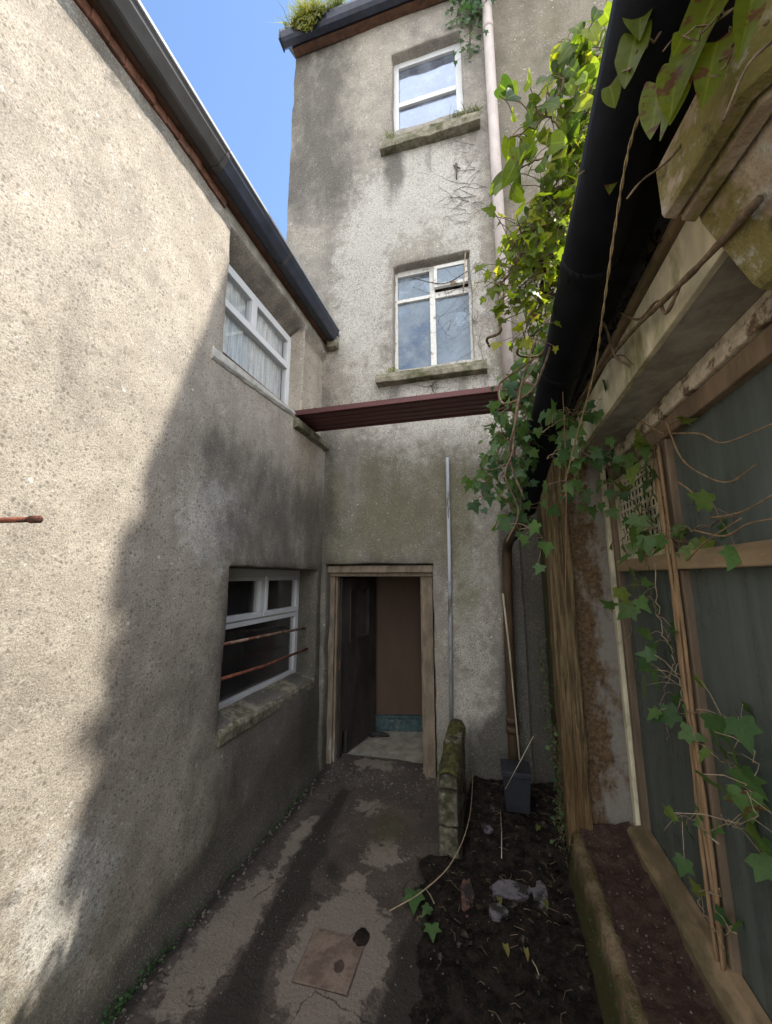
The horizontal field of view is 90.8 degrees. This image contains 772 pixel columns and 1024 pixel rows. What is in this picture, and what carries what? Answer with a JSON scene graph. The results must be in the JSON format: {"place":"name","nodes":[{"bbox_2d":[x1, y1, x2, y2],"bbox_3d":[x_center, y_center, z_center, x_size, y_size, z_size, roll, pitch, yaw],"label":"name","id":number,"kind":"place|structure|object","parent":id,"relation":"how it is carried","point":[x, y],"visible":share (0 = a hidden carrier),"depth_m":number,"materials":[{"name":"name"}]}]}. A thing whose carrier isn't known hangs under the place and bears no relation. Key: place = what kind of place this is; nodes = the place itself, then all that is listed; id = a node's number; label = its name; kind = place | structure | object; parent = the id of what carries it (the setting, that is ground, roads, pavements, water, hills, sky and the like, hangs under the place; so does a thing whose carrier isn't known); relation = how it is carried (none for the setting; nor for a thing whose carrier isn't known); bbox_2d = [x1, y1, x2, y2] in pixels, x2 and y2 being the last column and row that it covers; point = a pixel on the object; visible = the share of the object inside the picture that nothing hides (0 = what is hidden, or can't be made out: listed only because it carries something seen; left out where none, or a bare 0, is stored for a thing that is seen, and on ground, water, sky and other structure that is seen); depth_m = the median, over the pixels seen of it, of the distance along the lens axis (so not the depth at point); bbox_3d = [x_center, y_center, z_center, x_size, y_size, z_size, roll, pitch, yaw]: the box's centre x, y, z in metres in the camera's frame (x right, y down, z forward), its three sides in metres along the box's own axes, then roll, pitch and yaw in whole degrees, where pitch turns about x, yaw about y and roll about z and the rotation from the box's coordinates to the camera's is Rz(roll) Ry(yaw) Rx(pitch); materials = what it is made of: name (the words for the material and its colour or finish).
{"place":"outdoors","nodes":[
{"label":"outdoors","id":0,"kind":"place"},
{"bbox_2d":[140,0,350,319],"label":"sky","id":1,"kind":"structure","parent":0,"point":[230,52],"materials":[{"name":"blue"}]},
{"bbox_2d":[104,753,467,1023],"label":"alley floor","id":2,"kind":"structure","parent":0,"point":[237,985],"depth_m":2.05,"materials":[{"name":"concrete"}]},
{"bbox_2d":[291,927,364,996],"bbox_3d":[-0.268,2.138,1.812,0.290,0.030,0.287,-3,-10,15],"label":"manhole cover","id":3,"kind":"object","parent":2,"relation":"on","point":[330,960],"visible":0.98,"depth_m":1.79,"materials":[{"name":"metal"}]},
{"bbox_2d":[352,927,369,946],"bbox_3d":[-0.126,2.143,1.922,0.087,0.022,0.115,-3,-10,15],"label":"mud clod","id":4,"kind":"object","parent":2,"relation":"on","point":[361,937],"visible":1,"depth_m":1.91,"materials":[{"name":"soil"}]},
{"bbox_2d":[98,782,634,1023],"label":"moss","id":5,"kind":"object","parent":2,"relation":"on","point":[121,1000],"visible":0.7,"depth_m":1.74,"materials":[{"name":"green plant"}]},
{"bbox_2d":[113,755,707,1023],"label":"rubble","id":6,"kind":"object","parent":2,"relation":"on","point":[145,986],"visible":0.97,"depth_m":2.16,"materials":[{"name":"gravel"}]},
{"bbox_2d":[402,888,441,942],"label":"ivy","id":7,"kind":"object","parent":2,"relation":"on","point":[433,929],"visible":1,"depth_m":2.04,"materials":[{"name":"green plant"}]},
{"bbox_2d":[389,771,473,910],"bbox_3d":[0.460,2.141,2.556,0.210,0.176,1.327,-6,-11,32],"label":"twig","id":8,"kind":"object","parent":2,"relation":"on","point":[449,864],"visible":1,"depth_m":2.23,"materials":[{"name":"brown wood"}]},
{"bbox_2d":[369,731,388,736],"bbox_3d":[-0.076,2.484,4.241,0.225,0.081,0.084,-2,-10,9],"label":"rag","id":9,"kind":"object","parent":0,"point":[377,733],"visible":0.98,"depth_m":4.23,"materials":[{"name":"grey fabric"}]},
{"bbox_2d":[482,823,492,833],"bbox_3d":[0.688,2.163,2.600,0.060,0.034,0.072,4,-10,-23],"label":"slate piece","id":10,"kind":"object","parent":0,"point":[487,828],"visible":1,"depth_m":2.59,"materials":[{"name":"grey stone"}]},
{"bbox_2d":[408,776,603,1023],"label":"soil","id":11,"kind":"structure","parent":0,"point":[458,1002],"depth_m":1.90,"materials":[{"name":"brown soil"}]},
{"bbox_2d":[436,718,465,859],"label":"garden wall","id":12,"kind":"structure","parent":11,"relation":"on","point":[452,793],"depth_m":2.53,"materials":[{"name":"grey stone"}]},
{"bbox_2d":[460,878,474,917],"bbox_3d":[0.451,2.131,2.100,0.078,0.056,0.228,-1,-10,6],"label":"brick shard","id":13,"kind":"object","parent":11,"relation":"on","point":[466,890],"visible":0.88,"depth_m":2.11,"materials":[{"name":"red brick"}]},
{"bbox_2d":[489,902,508,921],"bbox_3d":[0.585,2.111,2.009,0.099,0.036,0.084,7,-12,-37],"label":"slate piece","id":14,"kind":"object","parent":11,"relation":"on","point":[498,912],"visible":1,"depth_m":2.00,"materials":[{"name":"grey stone"}]},
{"bbox_2d":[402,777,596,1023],"bbox_3d":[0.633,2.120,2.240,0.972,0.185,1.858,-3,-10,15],"label":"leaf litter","id":15,"kind":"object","parent":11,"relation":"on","point":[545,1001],"visible":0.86,"depth_m":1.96,"materials":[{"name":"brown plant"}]},
{"bbox_2d":[497,896,501,903],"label":"fallen leaf","id":16,"kind":"object","parent":11,"relation":"on","point":[500,900],"visible":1,"depth_m":2.07,"materials":[{"name":"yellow plant"}]},
{"bbox_2d":[500,810,501,858],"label":"twig","id":17,"kind":"object","parent":11,"relation":"on","point":[501,834],"visible":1,"depth_m":2.45,"materials":[{"name":"wood"}]},
{"bbox_2d":[426,783,583,1023],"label":"twigs","id":18,"kind":"object","parent":11,"relation":"on","point":[523,908],"visible":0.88,"depth_m":2.02,"materials":[{"name":"brown wood"}]},
{"bbox_2d":[502,942,509,957],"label":"fallen leaf","id":19,"kind":"object","parent":11,"relation":"on","point":[506,947],"visible":1,"depth_m":1.80,"materials":[{"name":"yellow plant"}]},
{"bbox_2d":[490,879,531,902],"bbox_3d":[0.703,2.129,2.142,0.232,0.040,0.111,-3,-10,15],"label":"slate piece","id":20,"kind":"object","parent":11,"relation":"on","point":[506,889],"visible":0.96,"depth_m":2.13,"materials":[{"name":"grey stone"}]},
{"bbox_2d":[500,758,531,814],"bbox_3d":[0.950,1.999,2.774,0.206,0.268,0.206,-3,-10,15],"label":"plant pot","id":21,"kind":"object","parent":11,"relation":"on","point":[517,794],"visible":1,"depth_m":2.70,"materials":[{"name":"plastic"}]},
{"bbox_2d":[502,593,520,759],"bbox_3d":[0.974,1.228,2.963,0.022,1.156,0.318,-1,-10,5],"label":"cane","id":22,"kind":"object","parent":21,"relation":"in","point":[504,607],"visible":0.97,"depth_m":2.95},
{"bbox_2d":[505,736,533,788],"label":"twig","id":23,"kind":"object","parent":21,"relation":"on","point":[520,761],"visible":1,"depth_m":2.69,"materials":[{"name":"wood"}]},
{"bbox_2d":[523,946,528,960],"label":"fallen leaf","id":24,"kind":"object","parent":11,"relation":"on","point":[526,950],"visible":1,"depth_m":1.78,"materials":[{"name":"yellow plant"}]},
{"bbox_2d":[532,880,547,910],"bbox_3d":[0.855,2.130,2.111,0.084,0.050,0.178,-3,-10,15],"label":"slate piece","id":25,"kind":"object","parent":11,"relation":"on","point":[539,895],"visible":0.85,"depth_m":2.11,"materials":[{"name":"grey stone"}]},
{"bbox_2d":[543,898,548,909],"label":"fallen leaf","id":26,"kind":"object","parent":11,"relation":"on","point":[546,902],"visible":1,"depth_m":2.05,"materials":[{"name":"green plant"}]},
{"bbox_2d":[536,638,566,845],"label":"creeping plant","id":27,"kind":"object","parent":11,"relation":"on","point":[559,773],"visible":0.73,"depth_m":2.63,"materials":[{"name":"green plant"}]},
{"label":"ground","id":28,"kind":"structure","parent":0,"visible":0},
{"bbox_2d":[0,0,339,1023],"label":"house","id":29,"kind":"structure","parent":28,"relation":"on","point":[168,330],"depth_m":1.83,"materials":[{"name":"grey paint"}]},
{"bbox_2d":[0,515,42,522],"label":"rusty pipe","id":30,"kind":"object","parent":29,"relation":"attached to","point":[34,519],"visible":1,"depth_m":1.22,"materials":[{"name":"metal"}]},
{"bbox_2d":[223,264,290,405],"bbox_3d":[-1.107,-1.410,3.144,0.089,0.770,1.120,-3,-10,15],"label":"window","id":31,"kind":"structure","parent":29,"relation":"in","point":[255,343],"depth_m":3.18,"materials":[{"name":"white plastic"}]},
{"bbox_2d":[218,568,299,709],"bbox_3d":[-1.057,0.960,3.060,0.062,0.992,1.390,-3,-10,15],"label":"window","id":32,"kind":"structure","parent":29,"relation":"in","point":[260,614],"depth_m":3.17,"materials":[{"name":"white plastic"}]},
{"bbox_2d":[221,647,307,680],"bbox_3d":[-0.902,1.165,2.962,0.043,0.077,1.616,-2,-10,13],"label":"iron bar","id":33,"kind":"object","parent":29,"relation":"attached to","point":[256,668],"visible":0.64,"depth_m":2.79,"materials":[{"name":"brown metal"}]},
{"bbox_2d":[224,627,305,645],"bbox_3d":[-0.917,0.968,2.977,0.056,0.096,1.572,-2,-10,12],"label":"iron bar","id":34,"kind":"object","parent":29,"relation":"attached to","point":[257,637],"visible":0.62,"depth_m":2.83,"materials":[{"name":"brown metal"}]},
{"bbox_2d":[294,382,531,431],"bbox_3d":[0.198,-0.905,3.357,2.055,0.062,0.419,-3,-10,15],"label":"plank","id":35,"kind":"object","parent":29,"relation":"attached to","point":[458,403],"visible":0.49,"depth_m":3.33,"materials":[{"name":"wood"}]},
{"bbox_2d":[278,0,612,791],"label":"house","id":36,"kind":"structure","parent":28,"relation":"on","point":[372,232],"depth_m":4.13,"materials":[{"name":"stone"}]},
{"bbox_2d":[273,0,334,60],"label":"grass tuft","id":37,"kind":"object","parent":36,"relation":"on","point":[305,17],"visible":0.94,"depth_m":4.82,"materials":[{"name":"green plant"}]},
{"bbox_2d":[323,0,347,9],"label":"grass tuft","id":38,"kind":"object","parent":36,"relation":"on","point":[336,3],"visible":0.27,"depth_m":4.79,"materials":[{"name":"green plant"}]},
{"bbox_2d":[337,578,375,756],"bbox_3d":[-0.308,1.601,4.182,0.056,1.720,0.742,-5,-11,27],"label":"door","id":39,"kind":"structure","parent":36,"relation":"in","point":[357,655],"depth_m":4.08,"materials":[{"name":"brown wood"}]},
{"bbox_2d":[379,129,396,138],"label":"grass tuft","id":40,"kind":"object","parent":36,"relation":"on","point":[390,134],"visible":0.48,"depth_m":4.49,"materials":[{"name":"green plant"}]},
{"bbox_2d":[394,43,462,130],"bbox_3d":[0.505,-5.072,4.636,0.855,1.250,0.055,-3,-10,15],"label":"window","id":41,"kind":"structure","parent":36,"relation":"in","point":[456,89],"depth_m":4.66,"materials":[{"name":"white plastic"}]},
{"bbox_2d":[395,258,473,369],"bbox_3d":[0.563,-2.061,4.328,0.855,1.310,0.570,-3,-10,15],"label":"window","id":42,"kind":"structure","parent":36,"relation":"in","point":[422,305],"depth_m":4.12,"materials":[{"name":"white paint"}]},
{"bbox_2d":[446,457,452,719],"bbox_3d":[0.578,0.635,3.482,0.061,2.350,0.033,-3,-10,15],"label":"conduit pipe","id":43,"kind":"object","parent":36,"relation":"attached to","point":[449,596],"visible":1,"depth_m":3.45,"materials":[{"name":"grey plastic"}]},
{"bbox_2d":[410,127,492,392],"bbox_3d":[0.722,-2.764,4.073,0.970,3.305,0.089,-3,-10,15],"label":"ivy","id":44,"kind":"object","parent":36,"relation":"attached to","point":[464,276],"visible":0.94,"depth_m":4.02,"materials":[{"name":"brown plant"}]},
{"bbox_2d":[453,163,459,179],"bbox_3d":[0.777,-3.729,4.172,0.081,0.221,0.043,-3,-10,15],"label":"wall hook","id":45,"kind":"object","parent":36,"relation":"attached to","point":[456,165],"depth_m":4.18,"materials":[{"name":"grey metal"}]},
{"bbox_2d":[445,96,484,118],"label":"grass tuft","id":46,"kind":"object","parent":36,"relation":"on","point":[470,111],"visible":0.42,"depth_m":4.26,"materials":[{"name":"green plant"}]},
{"bbox_2d":[444,0,495,66],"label":"ivy","id":47,"kind":"object","parent":36,"relation":"attached to","point":[474,8],"visible":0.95,"depth_m":4.38,"materials":[{"name":"green plant"}]},
{"bbox_2d":[481,0,513,381],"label":"drainpipe","id":48,"kind":"object","parent":36,"relation":"attached to","point":[507,358],"visible":0.7,"depth_m":4.00,"materials":[{"name":"white plastic"}]},
{"bbox_2d":[521,0,771,1023],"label":"outbuilding","id":49,"kind":"structure","parent":28,"relation":"on","point":[701,350],"depth_m":1.42,"materials":[{"name":"beige paint"}]},
{"bbox_2d":[461,278,560,549],"bbox_3d":[0.796,-0.638,2.259,0.724,1.717,0.513,-3,-10,15],"label":"ivy","id":50,"kind":"object","parent":49,"relation":"attached to","point":[523,430],"visible":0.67,"depth_m":2.22,"materials":[{"name":"green plant"}]},
{"bbox_2d":[502,516,529,759],"bbox_3d":[1.032,1.104,2.884,0.115,2.286,0.744,0,-10,1],"label":"drainpipe","id":51,"kind":"object","parent":49,"relation":"attached to","point":[507,589],"visible":0.62,"depth_m":3.15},
{"bbox_2d":[474,49,600,365],"bbox_3d":[0.648,-1.255,1.551,0.596,1.244,0.573,1,-10,-6],"label":"ivy","id":52,"kind":"object","parent":49,"relation":"attached to","point":[526,261],"visible":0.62,"depth_m":1.49,"materials":[{"name":"green plant"}]},
{"bbox_2d":[494,216,566,302],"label":"dead leaves","id":53,"kind":"object","parent":52,"relation":"on","point":[542,282],"visible":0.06,"depth_m":1.67,"materials":[{"name":"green plant"}]},
{"bbox_2d":[489,0,611,237],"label":"ivy","id":54,"kind":"object","parent":52,"relation":"attached to","point":[570,78],"visible":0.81,"depth_m":1.42,"materials":[{"name":"green plant"}]},
{"bbox_2d":[495,380,630,578],"bbox_3d":[0.934,-0.174,2.028,0.710,1.054,0.526,-3,-10,15],"label":"ivy","id":55,"kind":"object","parent":49,"relation":"attached to","point":[604,457],"visible":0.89,"depth_m":1.96,"materials":[{"name":"green plant"}]},
{"bbox_2d":[562,392,566,601],"bbox_3d":[0.888,-0.299,1.885,0.036,1.473,0.256,-1,-10,8],"label":"string","id":56,"kind":"object","parent":49,"relation":"hanging from","point":[566,500],"visible":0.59,"depth_m":1.92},
{"bbox_2d":[565,115,639,481],"bbox_3d":[0.740,-0.587,1.342,0.048,0.688,1.253,-3,-10,15],"label":"vine","id":57,"kind":"object","parent":49,"relation":"hanging from","point":[616,221],"visible":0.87,"depth_m":1.13,"materials":[{"name":"plant"}]},
{"bbox_2d":[568,218,670,414],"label":"leaf litter","id":58,"kind":"object","parent":49,"relation":"on","point":[654,242],"visible":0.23,"depth_m":1.46,"materials":[{"name":"brown plant"}]},
{"bbox_2d":[476,0,766,541],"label":"ivy","id":59,"kind":"object","parent":49,"relation":"attached to","point":[663,98],"visible":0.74,"depth_m":0.69,"materials":[{"name":"green plant"}]},
{"bbox_2d":[580,821,724,1023],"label":"soil","id":60,"kind":"structure","parent":49,"relation":"on","point":[656,977],"depth_m":1.63,"materials":[{"name":"brown soil"}]},
{"bbox_2d":[584,415,741,615],"bbox_3d":[1.388,0.039,2.168,0.346,1.033,2.019,-3,-10,15],"label":"ivy","id":61,"kind":"object","parent":49,"relation":"attached to","point":[644,542],"visible":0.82,"depth_m":1.76,"materials":[{"name":"green plant"}]},
{"bbox_2d":[570,32,771,425],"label":"ivy","id":62,"kind":"object","parent":49,"relation":"attached to","point":[748,211],"visible":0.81,"depth_m":0.94,"materials":[{"name":"green plant"}]},
{"bbox_2d":[599,559,771,956],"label":"ivy","id":63,"kind":"object","parent":49,"relation":"attached to","point":[748,802],"visible":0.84,"depth_m":1.33,"materials":[{"name":"green plant"}]},
{"bbox_2d":[601,7,769,107],"bbox_3d":[0.580,-0.863,0.706,0.285,0.275,0.152,-3,-10,15],"label":"ivy","id":64,"kind":"object","parent":49,"relation":"attached to","point":[610,94],"visible":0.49,"depth_m":0.65,"materials":[{"name":"green plant"}]},
{"bbox_2d":[606,323,771,1021],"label":"window","id":65,"kind":"structure","parent":49,"relation":"in","point":[728,615],"depth_m":1.43,"materials":[{"name":"brown glass"}]},
{"bbox_2d":[633,417,771,971],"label":"ivy","id":66,"kind":"object","parent":49,"relation":"attached to","point":[707,855],"visible":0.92,"depth_m":1.53,"materials":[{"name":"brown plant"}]}
]}

